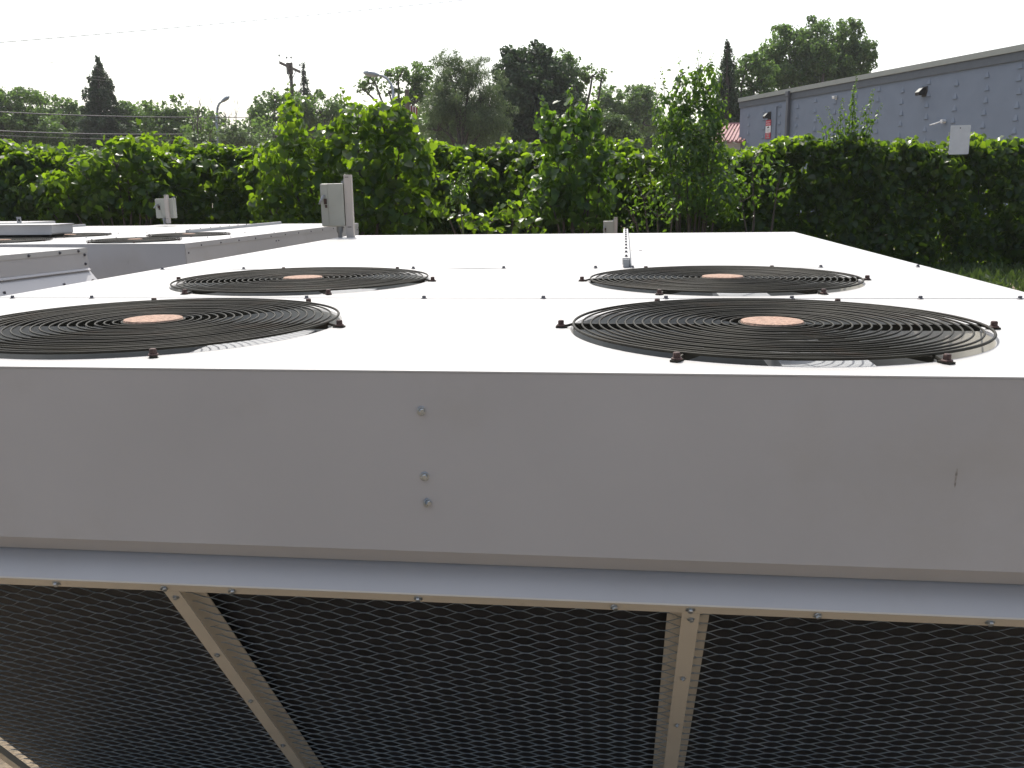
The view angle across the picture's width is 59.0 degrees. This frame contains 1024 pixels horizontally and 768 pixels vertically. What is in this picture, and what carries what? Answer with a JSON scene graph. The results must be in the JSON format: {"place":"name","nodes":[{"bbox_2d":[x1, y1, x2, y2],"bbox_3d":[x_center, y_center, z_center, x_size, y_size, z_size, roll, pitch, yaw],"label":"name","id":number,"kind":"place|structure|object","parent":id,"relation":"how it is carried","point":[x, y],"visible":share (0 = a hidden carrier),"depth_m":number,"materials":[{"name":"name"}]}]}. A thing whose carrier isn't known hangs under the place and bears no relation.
{"place":"outdoors","nodes":[
{"label":"outdoors","id":0,"kind":"place"},
{"bbox_2d":[12,62,171,64],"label":"overhead cable","id":1,"kind":"object","parent":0,"point":[103,63],"visible":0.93,"depth_m":66.81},
{"bbox_2d":[0,0,462,42],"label":"overhead cable","id":2,"kind":"object","parent":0,"point":[224,23],"visible":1,"depth_m":34.39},
{"bbox_2d":[405,89,416,134],"bbox_3d":[-4.188,-9.413,38.171,0.510,5.748,0.220,1,12,7],"label":"flag pole","id":3,"kind":"object","parent":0,"point":[413,109],"visible":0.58,"depth_m":37.68,"materials":[{"name":"metal"}]},
{"bbox_2d":[446,122,499,148],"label":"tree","id":4,"kind":"object","parent":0,"point":[479,141],"visible":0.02,"depth_m":76.35,"materials":[{"name":"green plant"}]},
{"bbox_2d":[0,206,1021,767],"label":"ground","id":5,"kind":"structure","parent":0,"point":[10,750],"depth_m":2.73,"materials":[{"name":"grey concrete"}]},
{"bbox_2d":[0,86,67,150],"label":"tree","id":6,"kind":"object","parent":5,"relation":"on","point":[24,122],"visible":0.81,"depth_m":57.40,"materials":[{"name":"green plant"}]},
{"bbox_2d":[0,247,96,296],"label":"condensing unit","id":7,"kind":"object","parent":5,"relation":"on","point":[25,269],"visible":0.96,"depth_m":6.24,"materials":[{"name":"paint"}]},
{"bbox_2d":[26,91,85,154],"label":"tree","id":8,"kind":"object","parent":5,"relation":"on","point":[67,106],"visible":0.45,"depth_m":65.55,"materials":[{"name":"green plant"}]},
{"bbox_2d":[30,117,177,225],"bbox_3d":[-6.667,-2.906,14.967,2.331,2.879,1.070,1,12,7],"label":"vine mound","id":9,"kind":"object","parent":5,"relation":"on","point":[77,183],"visible":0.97,"depth_m":14.77,"materials":[{"name":"green plant"}]},
{"bbox_2d":[73,224,134,230],"bbox_3d":[-6.384,-1.056,10.471,2.613,1.427,4.080,1,12,9],"label":"condensing unit","id":10,"kind":"object","parent":5,"relation":"on","point":[78,227],"visible":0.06,"depth_m":11.68,"materials":[{"name":"paint"}]},
{"bbox_2d":[16,217,21,223],"bbox_3d":[-5.549,-1.695,10.234,0.052,0.385,0.024,1,12,7],"label":"bracket","id":11,"kind":"object","parent":10,"relation":"attached to","point":[20,220],"visible":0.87,"depth_m":10.19,"materials":[{"name":"grey metal"}]},
{"bbox_2d":[0,221,54,223],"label":"flat cover","id":12,"kind":"object","parent":10,"relation":"on","point":[23,222],"visible":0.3,"depth_m":11.18,"materials":[{"name":"metal"}]},
{"bbox_2d":[0,223,73,237],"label":"hood box","id":13,"kind":"object","parent":10,"relation":"on","point":[28,230],"visible":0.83,"depth_m":8.28,"materials":[{"name":"beige paint"}]},
{"bbox_2d":[63,55,153,152],"bbox_3d":[-27.435,-16.573,61.166,5.832,10.782,5.864,-10,15,-38],"label":"spruce tree","id":14,"kind":"object","parent":5,"relation":"on","point":[101,97],"visible":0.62,"depth_m":59.96,"materials":[{"name":"green plant"}]},
{"bbox_2d":[118,99,171,145],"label":"tree","id":15,"kind":"object","parent":5,"relation":"on","point":[129,106],"visible":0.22,"depth_m":63.40,"materials":[{"name":"green plant"}]},
{"bbox_2d":[139,93,208,144],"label":"tree","id":16,"kind":"object","parent":5,"relation":"on","point":[164,125],"visible":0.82,"depth_m":59.54,"materials":[{"name":"green plant"}]},
{"bbox_2d":[0,221,358,279],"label":"condensing unit","id":17,"kind":"object","parent":5,"relation":"on","point":[112,252],"visible":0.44,"depth_m":7.72,"materials":[{"name":"paint"}]},
{"bbox_2d":[153,195,176,224],"bbox_3d":[-4.186,-2.103,10.916,0.254,0.353,0.124,2,12,11],"label":"disconnect switch","id":18,"kind":"object","parent":17,"relation":"attached to","point":[166,209],"visible":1,"depth_m":10.88,"materials":[{"name":"grey metal"}]},
{"bbox_2d":[157,106,227,146],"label":"tree","id":19,"kind":"object","parent":5,"relation":"on","point":[205,114],"visible":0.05,"depth_m":83.47,"materials":[{"name":"green plant"}]},
{"bbox_2d":[174,97,228,191],"bbox_3d":[-19.399,-14.034,56.478,3.336,7.516,3.562,-10,15,-37],"label":"bare tree","id":20,"kind":"object","parent":5,"relation":"on","point":[203,127],"visible":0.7,"depth_m":55.65,"materials":[{"name":"green plant"}]},
{"bbox_2d":[178,120,259,148],"bbox_3d":[-16.286,-11.744,50.194,4.655,5.590,2.049,1,12,7],"label":"bush","id":21,"kind":"object","parent":5,"relation":"on","point":[232,134],"visible":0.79,"depth_m":49.83,"materials":[{"name":"green plant"}]},
{"bbox_2d":[215,96,229,146],"bbox_3d":[-19.248,-15.165,60.596,0.581,7.965,1.201,10,16,42],"label":"street lamp","id":22,"kind":"object","parent":5,"relation":"on","point":[225,98],"visible":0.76,"depth_m":59.89,"materials":[{"name":"grey metal"}]},
{"bbox_2d":[188,127,264,150],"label":"tree","id":23,"kind":"object","parent":5,"relation":"on","point":[212,140],"visible":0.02,"depth_m":76.25,"materials":[{"name":"green plant"}]},
{"bbox_2d":[203,94,278,147],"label":"bare tree","id":24,"kind":"object","parent":5,"relation":"on","point":[260,126],"visible":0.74,"depth_m":58.24,"materials":[{"name":"green plant"}]},
{"bbox_2d":[237,115,277,139],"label":"tree","id":25,"kind":"object","parent":5,"relation":"on","point":[240,123],"visible":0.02,"depth_m":91.69,"materials":[{"name":"green plant"}]},
{"bbox_2d":[246,87,294,139],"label":"tree","id":26,"kind":"object","parent":5,"relation":"on","point":[272,105],"visible":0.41,"depth_m":61.46,"materials":[{"name":"green plant"}]},
{"bbox_2d":[278,54,300,96],"bbox_3d":[-15.655,-17.689,64.843,0.454,11.012,2.284,6,14,27],"label":"utility pole","id":27,"kind":"object","parent":5,"relation":"on","point":[290,68],"visible":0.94,"depth_m":63.88,"materials":[{"name":"brown wood"}]},
{"bbox_2d":[0,130,268,134],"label":"overhead cable","id":28,"kind":"object","parent":27,"relation":"attached to","point":[91,133],"visible":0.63,"depth_m":49.39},
{"bbox_2d":[2,68,266,97],"bbox_3d":[-20.551,-15.606,47.230,3.963,1.565,35.438,1,12,10],"label":"overhead cable","id":29,"kind":"object","parent":27,"relation":"attached to","point":[129,83],"visible":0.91,"depth_m":50.58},
{"bbox_2d":[2,64,267,95],"bbox_3d":[-20.550,-15.787,47.230,3.963,1.507,35.425,1,12,10],"label":"overhead cable","id":30,"kind":"object","parent":27,"relation":"attached to","point":[127,80],"visible":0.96,"depth_m":50.89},
{"bbox_2d":[0,111,276,117],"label":"overhead cable","id":31,"kind":"object","parent":27,"relation":"attached to","point":[115,116],"visible":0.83,"depth_m":51.20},
{"bbox_2d":[4,55,276,89],"bbox_3d":[-20.550,-16.208,47.230,3.963,1.605,35.446,1,12,10],"label":"overhead cable","id":32,"kind":"object","parent":27,"relation":"attached to","point":[127,72],"visible":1,"depth_m":50.93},
{"bbox_2d":[0,135,283,139],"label":"overhead cable","id":33,"kind":"object","parent":27,"relation":"attached to","point":[52,137],"visible":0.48,"depth_m":47.09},
{"bbox_2d":[287,79,296,97],"bbox_3d":[-15.657,-19.414,64.653,1.617,4.397,1.572,1,12,7],"label":"climbing vine","id":34,"kind":"object","parent":27,"relation":"attached to","point":[292,87],"visible":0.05,"depth_m":64.14,"materials":[{"name":"green plant"}]},
{"bbox_2d":[272,62,332,147],"bbox_3d":[-15.102,-17.619,65.141,5.124,10.809,4.630,1,12,7],"label":"spruce tree","id":35,"kind":"object","parent":5,"relation":"on","point":[305,80],"visible":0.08,"depth_m":64.20,"materials":[{"name":"green plant"}]},
{"bbox_2d":[278,89,355,139],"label":"tree","id":36,"kind":"object","parent":5,"relation":"on","point":[310,117],"visible":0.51,"depth_m":59.63,"materials":[{"name":"green plant"}]},
{"bbox_2d":[245,87,437,234],"bbox_3d":[-2.705,-3.117,14.685,3.207,3.308,1.431,1,12,7],"label":"vine mound","id":37,"kind":"object","parent":5,"relation":"on","point":[374,183],"visible":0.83,"depth_m":14.43,"materials":[{"name":"green plant"}]},
{"bbox_2d":[344,106,384,142],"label":"tree","id":38,"kind":"object","parent":5,"relation":"on","point":[355,116],"visible":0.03,"depth_m":88.85,"materials":[{"name":"green plant"}]},
{"bbox_2d":[363,70,394,103],"bbox_3d":[-5.798,-10.491,40.597,1.476,6.878,0.363,2,13,15],"label":"street lamp","id":39,"kind":"object","parent":5,"relation":"on","point":[368,73],"visible":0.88,"depth_m":39.94,"materials":[{"name":"grey metal"}]},
{"bbox_2d":[353,61,438,112],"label":"tree","id":40,"kind":"object","parent":5,"relation":"on","point":[415,80],"visible":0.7,"depth_m":51.74,"materials":[{"name":"green plant"}]},
{"bbox_2d":[361,115,435,143],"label":"tree","id":41,"kind":"object","parent":5,"relation":"on","point":[415,120],"visible":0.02,"depth_m":75.89,"materials":[{"name":"green plant"}]},
{"bbox_2d":[418,112,456,140],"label":"tree","id":42,"kind":"object","parent":5,"relation":"on","point":[439,131],"visible":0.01,"depth_m":89.63,"materials":[{"name":"green plant"}]},
{"bbox_2d":[447,167,472,234],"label":"sapling","id":43,"kind":"object","parent":5,"relation":"on","point":[457,197],"visible":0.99,"depth_m":13.24,"materials":[{"name":"green plant"}]},
{"bbox_2d":[412,48,519,149],"bbox_3d":[-2.319,-11.502,42.209,4.841,8.095,3.526,-5,13,-21],"label":"tree","id":44,"kind":"object","parent":5,"relation":"on","point":[474,115],"visible":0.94,"depth_m":41.59,"materials":[{"name":"green plant"}]},
{"bbox_2d":[431,196,546,234],"bbox_3d":[-0.348,-2.071,13.807,1.751,1.564,0.490,-1,12,0],"label":"vine","id":45,"kind":"object","parent":5,"relation":"on","point":[503,215],"visible":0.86,"depth_m":13.65,"materials":[{"name":"green plant"}]},
{"bbox_2d":[0,131,1023,268],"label":"vine hedge","id":46,"kind":"object","parent":5,"relation":"on","point":[898,188],"visible":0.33,"depth_m":16.45,"materials":[{"name":"green plant"}]},
{"bbox_2d":[0,228,1023,767],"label":"condensing unit","id":47,"kind":"object","parent":5,"relation":"on","point":[626,500],"visible":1,"depth_m":1.49,"materials":[{"name":"paint"}]},
{"bbox_2d":[318,175,354,237],"bbox_3d":[-1.005,-1.011,5.190,0.187,0.367,0.116,-1,12,1],"label":"disconnect switch","id":48,"kind":"object","parent":47,"relation":"attached to","point":[336,201],"visible":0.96,"depth_m":5.16,"materials":[{"name":"grey metal"}]},
{"bbox_2d":[480,39,581,146],"bbox_3d":[0.993,-12.992,46.324,5.357,9.180,4.386,1,12,7],"label":"tree","id":49,"kind":"object","parent":5,"relation":"on","point":[535,72],"visible":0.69,"depth_m":45.11,"materials":[{"name":"green plant"}]},
{"bbox_2d":[514,84,624,233],"bbox_3d":[0.934,-3.216,14.852,1.823,3.319,1.033,1,12,7],"label":"shrub","id":50,"kind":"object","parent":5,"relation":"on","point":[570,195],"visible":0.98,"depth_m":14.70,"materials":[{"name":"green plant"}]},
{"bbox_2d":[551,47,612,143],"bbox_3d":[3.466,-13.319,48.312,3.800,8.937,2.506,1,12,7],"label":"tree","id":51,"kind":"object","parent":5,"relation":"on","point":[584,76],"visible":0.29,"depth_m":47.88,"materials":[{"name":"green plant"}]},
{"bbox_2d":[603,217,617,232],"bbox_3d":[1.214,-1.419,11.267,0.183,1.298,0.113,0,12,4],"label":"disconnect switch","id":52,"kind":"object","parent":5,"relation":"on","point":[609,226],"visible":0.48,"depth_m":11.12,"materials":[{"name":"grey metal"}]},
{"bbox_2d":[586,108,643,144],"bbox_3d":[4.110,-8.637,36.395,2.444,4.775,1.654,1,12,7],"label":"bush","id":53,"kind":"object","parent":5,"relation":"on","point":[618,122],"visible":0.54,"depth_m":35.72,"materials":[{"name":"green plant"}]},
{"bbox_2d":[598,110,654,150],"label":"tree","id":54,"kind":"object","parent":5,"relation":"on","point":[646,135],"visible":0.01,"depth_m":88.78,"materials":[{"name":"green plant"}]},
{"bbox_2d":[596,83,663,140],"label":"tree","id":55,"kind":"object","parent":5,"relation":"on","point":[638,102],"visible":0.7,"depth_m":65.32,"materials":[{"name":"green plant"}]},
{"bbox_2d":[613,166,683,232],"bbox_3d":[2.095,-2.352,13.963,1.077,1.972,0.643,2,12,13],"label":"shrub","id":56,"kind":"object","parent":5,"relation":"on","point":[646,207],"visible":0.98,"depth_m":13.90,"materials":[{"name":"green plant"}]},
{"bbox_2d":[636,110,693,151],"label":"tree","id":57,"kind":"object","parent":5,"relation":"on","point":[649,143],"visible":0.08,"depth_m":89.19,"materials":[{"name":"green plant"}]},
{"bbox_2d":[649,49,755,232],"bbox_3d":[3.110,-3.617,15.207,1.600,3.897,1.310,-4,12,-13],"label":"tall shrub","id":58,"kind":"object","parent":5,"relation":"on","point":[701,145],"visible":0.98,"depth_m":15.09,"materials":[{"name":"green plant"}]},
{"bbox_2d":[698,39,740,143],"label":"spruce tree","id":59,"kind":"object","parent":5,"relation":"on","point":[728,81],"visible":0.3,"depth_m":46.11,"materials":[{"name":"green plant"}]},
{"bbox_2d":[715,123,744,150],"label":"red roofed shed","id":60,"kind":"structure","parent":5,"relation":"on","point":[731,135],"depth_m":40.56,"materials":[{"name":"metal"}]},
{"bbox_2d":[713,50,780,113],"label":"tree","id":61,"kind":"object","parent":5,"relation":"on","point":[758,66],"visible":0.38,"depth_m":49.61,"materials":[{"name":"green plant"}]},
{"bbox_2d":[715,141,796,231],"bbox_3d":[4.145,-2.929,15.504,1.414,2.395,0.903,1,12,7],"label":"corner shrub","id":62,"kind":"object","parent":5,"relation":"on","point":[743,179],"visible":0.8,"depth_m":15.40,"materials":[{"name":"green plant"}]},
{"bbox_2d":[756,14,879,90],"bbox_3d":[18.558,-16.547,55.643,7.311,11.728,4.464,1,12,7],"label":"tree","id":63,"kind":"object","parent":5,"relation":"on","point":[815,57],"visible":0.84,"depth_m":54.10,"materials":[{"name":"green plant"}]},
{"bbox_2d":[817,74,882,235],"bbox_3d":[6.142,-3.821,16.658,1.170,3.597,0.490,2,12,11],"label":"tall sapling","id":64,"kind":"object","parent":5,"relation":"on","point":[840,133],"visible":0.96,"depth_m":16.46,"materials":[{"name":"green plant"}]},
{"bbox_2d":[738,44,1023,234],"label":"building","id":65,"kind":"structure","parent":5,"relation":"on","point":[980,92],"depth_m":29.80,"materials":[{"name":"grey paint"}]},
{"bbox_2d":[765,120,770,138],"bbox_3d":[10.774,-10.710,38.065,0.015,0.760,0.380,-4,13,-16],"label":"warning sign","id":66,"kind":"object","parent":65,"relation":"attached to","point":[768,130],"visible":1,"depth_m":38.06,"materials":[{"name":"red paint"}]},
{"bbox_2d":[938,125,970,261],"bbox_3d":[8.178,-3.435,16.928,0.338,2.667,0.745,2,12,12],"label":"blank sign","id":67,"kind":"object","parent":5,"relation":"on","point":[959,141],"visible":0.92,"depth_m":16.35,"materials":[{"name":"metal"}]},
{"bbox_2d":[0,0,1023,197],"label":"sky","id":68,"kind":"structure","parent":0,"point":[632,39],"materials":[{"name":"white"}]},
{"bbox_2d":[919,257,1023,291],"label":"grass","id":69,"kind":"structure","parent":0,"point":[1003,274],"depth_m":15.60,"materials":[{"name":"green plant"}]}
]}

